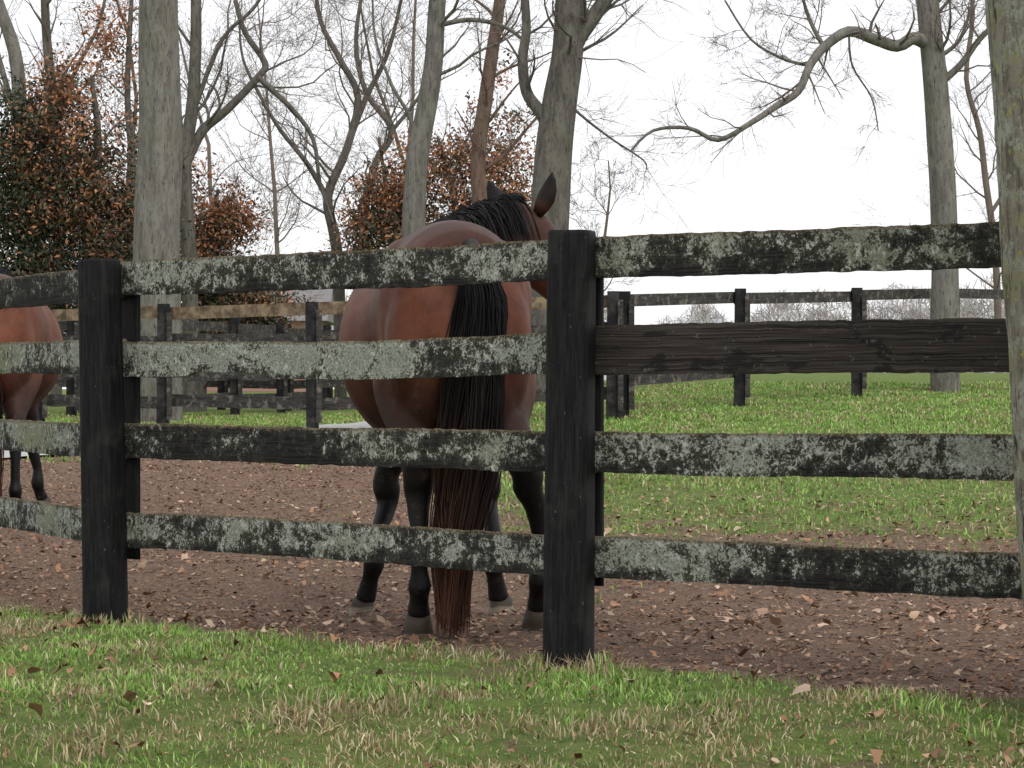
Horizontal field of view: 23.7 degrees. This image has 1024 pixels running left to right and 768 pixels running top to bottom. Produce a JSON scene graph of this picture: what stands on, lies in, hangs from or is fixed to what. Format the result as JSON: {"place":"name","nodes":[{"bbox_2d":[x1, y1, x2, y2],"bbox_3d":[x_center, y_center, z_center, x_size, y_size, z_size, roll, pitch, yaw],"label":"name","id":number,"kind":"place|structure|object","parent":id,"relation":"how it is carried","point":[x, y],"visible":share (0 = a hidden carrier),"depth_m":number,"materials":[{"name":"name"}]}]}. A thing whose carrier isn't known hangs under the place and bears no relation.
{"place":"outdoors","nodes":[
{"label":"outdoors","id":0,"kind":"place"},
{"bbox_2d":[198,321,328,391],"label":"walls","id":1,"kind":"structure","parent":0,"point":[293,325],"depth_m":82.50,"materials":[{"name":"brick"}]},
{"bbox_2d":[198,289,332,324],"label":"roof","id":2,"kind":"structure","parent":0,"point":[327,296],"depth_m":84.13,"materials":[{"name":"brick"}]},
{"bbox_2d":[3,375,605,457],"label":"driveway","id":3,"kind":"structure","parent":0,"point":[363,424],"depth_m":27.47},
{"bbox_2d":[0,0,1004,388],"label":"sky","id":4,"kind":"structure","parent":0,"point":[805,177],"materials":[{"name":"white"}]},
{"bbox_2d":[3,380,1016,611],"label":"paddock grass","id":5,"kind":"structure","parent":0,"point":[266,419],"depth_m":26.70,"materials":[{"name":"green plant"}]},
{"bbox_2d":[0,373,1023,767],"bbox_3d":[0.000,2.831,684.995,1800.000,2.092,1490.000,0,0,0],"label":"ground","id":6,"kind":"structure","parent":0,"point":[346,585],"depth_m":8.89,"materials":[{"name":"green plant"}]},
{"bbox_2d":[0,0,52,256],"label":"bare tree","id":7,"kind":"object","parent":6,"relation":"on","point":[10,40],"visible":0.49,"depth_m":39.94,"materials":[{"name":"grey plant"}]},
{"bbox_2d":[0,267,62,502],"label":"bay horse","id":8,"kind":"object","parent":6,"relation":"on","point":[22,395],"visible":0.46,"depth_m":15.27},
{"bbox_2d":[25,0,184,406],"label":"bare tree","id":9,"kind":"object","parent":6,"relation":"on","point":[45,8],"visible":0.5,"depth_m":43.97,"materials":[{"name":"grey plant"}]},
{"bbox_2d":[38,56,185,249],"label":"slender tree","id":10,"kind":"object","parent":6,"relation":"on","point":[136,144],"visible":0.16,"depth_m":53.76,"materials":[{"name":"brown plant"}]},
{"bbox_2d":[0,1,229,412],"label":"tree","id":11,"kind":"object","parent":6,"relation":"on","point":[37,179],"visible":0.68,"depth_m":35.67,"materials":[{"name":"brown plant"}]},
{"bbox_2d":[133,0,182,421],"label":"bare tree","id":12,"kind":"object","parent":6,"relation":"on","point":[157,198],"visible":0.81,"depth_m":30.77,"materials":[{"name":"grey plant"}]},
{"bbox_2d":[37,0,300,229],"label":"slender tree","id":13,"kind":"object","parent":6,"relation":"on","point":[135,102],"visible":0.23,"depth_m":59.54,"materials":[{"name":"grey plant"}]},
{"bbox_2d":[58,0,323,391],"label":"slender tree","id":14,"kind":"object","parent":6,"relation":"on","point":[208,144],"visible":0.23,"depth_m":58.50,"materials":[{"name":"brown plant"}]},
{"bbox_2d":[57,317,332,415],"bbox_3d":[-3.809,-0.214,36.732,4.301,1.592,7.794,0,0,38],"label":"wooden fence","id":15,"kind":"object","parent":6,"relation":"on","point":[234,326],"visible":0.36,"depth_m":34.94,"materials":[{"name":"black wood"}]},
{"bbox_2d":[54,324,344,410],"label":"wooden fence","id":16,"kind":"object","parent":6,"relation":"on","point":[224,386],"visible":0.09,"depth_m":40.40,"materials":[{"name":"black wood"}]},
{"bbox_2d":[105,0,383,411],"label":"bare tree","id":17,"kind":"object","parent":6,"relation":"on","point":[192,139],"visible":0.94,"depth_m":37.98,"materials":[{"name":"grey plant"}]},
{"bbox_2d":[180,131,324,410],"bbox_3d":[-4.611,-1.821,38.928,3.253,4.724,2.358,0,0,0],"label":"copper leaf tree","id":18,"kind":"object","parent":6,"relation":"on","point":[217,218],"visible":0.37,"depth_m":38.81,"materials":[{"name":"brown plant"}]},
{"bbox_2d":[182,0,371,319],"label":"slender tree","id":19,"kind":"object","parent":6,"relation":"on","point":[276,240],"visible":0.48,"depth_m":63.88,"materials":[{"name":"grey plant"}]},
{"bbox_2d":[58,0,533,199],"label":"oak tree","id":20,"kind":"object","parent":6,"relation":"on","point":[109,38],"visible":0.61,"depth_m":42.96,"materials":[{"name":"grey plant"}]},
{"bbox_2d":[178,0,426,396],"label":"bare tree","id":21,"kind":"object","parent":6,"relation":"on","point":[339,294],"visible":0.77,"depth_m":41.96,"materials":[{"name":"grey plant"}]},
{"bbox_2d":[37,291,622,427],"bbox_3d":[-4.056,-0.198,28.241,10.809,1.652,1.784,0,0,22],"label":"wooden fence","id":22,"kind":"object","parent":6,"relation":"on","point":[313,403],"visible":0.35,"depth_m":27.14,"materials":[{"name":"black wood"}]},
{"bbox_2d":[56,607,624,671],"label":"grass tufts","id":23,"kind":"object","parent":6,"relation":"on","point":[601,655],"visible":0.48,"depth_m":8.11,"materials":[{"name":"green plant"}]},
{"bbox_2d":[283,0,460,249],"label":"bare tree","id":24,"kind":"object","parent":6,"relation":"on","point":[389,124],"visible":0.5,"depth_m":47.98,"materials":[{"name":"grey plant"}]},
{"bbox_2d":[303,0,462,222],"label":"slender tree","id":25,"kind":"object","parent":6,"relation":"on","point":[372,71],"visible":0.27,"depth_m":58.29,"materials":[{"name":"grey plant"}]},
{"bbox_2d":[264,0,503,251],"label":"slender tree","id":26,"kind":"object","parent":6,"relation":"on","point":[412,90],"visible":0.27,"depth_m":58.39,"materials":[{"name":"brown plant"}]},
{"bbox_2d":[288,68,535,250],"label":"copper leaf tree","id":27,"kind":"object","parent":6,"relation":"on","point":[386,207],"visible":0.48,"depth_m":40.80,"materials":[{"name":"brown plant"}]},
{"bbox_2d":[339,172,556,638],"bbox_3d":[-0.248,0.029,9.976,0.940,1.935,2.228,0,0,5],"label":"bay horse","id":28,"kind":"object","parent":6,"relation":"on","point":[465,499],"visible":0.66,"depth_m":9.03},
{"bbox_2d":[294,0,630,237],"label":"bare tree","id":29,"kind":"object","parent":6,"relation":"on","point":[414,196],"visible":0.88,"depth_m":32.90,"materials":[{"name":"grey plant"}]},
{"bbox_2d":[0,221,1022,666],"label":"wooden fence","id":30,"kind":"object","parent":6,"relation":"on","point":[574,353],"visible":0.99,"depth_m":8.11,"materials":[{"name":"black paint"}]},
{"bbox_2d":[0,601,1023,767],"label":"fallen leaves","id":31,"kind":"object","parent":6,"relation":"on","point":[129,695],"visible":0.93,"depth_m":7.25,"materials":[{"name":"brown plant"}]},
{"bbox_2d":[0,456,1023,695],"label":"leaf litter","id":32,"kind":"object","parent":6,"relation":"on","point":[671,616],"visible":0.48,"depth_m":10.67,"materials":[{"name":"brown plant"}]},
{"bbox_2d":[435,0,631,203],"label":"vine covered tree","id":33,"kind":"object","parent":6,"relation":"on","point":[479,168],"visible":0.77,"depth_m":36.92,"materials":[{"name":"brown plant"}]},
{"bbox_2d":[64,270,1007,387],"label":"distant tree line","id":34,"kind":"object","parent":6,"relation":"on","point":[704,315],"visible":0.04,"depth_m":242.34,"materials":[{"name":"grey plant"}]},
{"bbox_2d":[454,0,697,402],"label":"bare tree","id":35,"kind":"object","parent":6,"relation":"on","point":[573,27],"visible":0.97,"depth_m":30.85,"materials":[{"name":"grey plant"}]},
{"bbox_2d":[570,134,642,294],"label":"slender tree","id":36,"kind":"object","parent":6,"relation":"on","point":[609,172],"visible":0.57,"depth_m":65.28,"materials":[{"name":"grey plant"}]},
{"bbox_2d":[682,319,720,322],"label":"farmhouse","id":37,"kind":"object","parent":6,"relation":"on","point":[700,321],"depth_m":239.76,"materials":[{"name":"white glass"}]},
{"bbox_2d":[588,0,990,392],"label":"bare tree","id":38,"kind":"object","parent":6,"relation":"on","point":[927,38],"visible":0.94,"depth_m":32.84,"materials":[{"name":"grey plant"}]},
{"bbox_2d":[618,288,1003,418],"bbox_3d":[6.341,-0.541,34.562,0.426,2.102,18.086,0,0,35],"label":"wooden fence","id":39,"kind":"object","parent":6,"relation":"on","point":[741,299],"visible":0.3,"depth_m":29.54,"materials":[{"name":"black wood"}]},
{"bbox_2d":[848,0,1002,372],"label":"bare tree","id":40,"kind":"object","parent":6,"relation":"on","point":[989,205],"visible":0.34,"depth_m":45.97,"materials":[{"name":"grey plant"}]},
{"bbox_2d":[985,0,1023,606],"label":"lichened tree trunk","id":41,"kind":"object","parent":6,"relation":"on","point":[1005,24],"visible":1,"depth_m":6.78,"materials":[{"name":"grey plant"}]},
{"bbox_2d":[0,594,1023,767],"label":"foreground grass","id":42,"kind":"structure","parent":0,"point":[558,677],"depth_m":7.09,"materials":[{"name":"green plant"}]}
]}

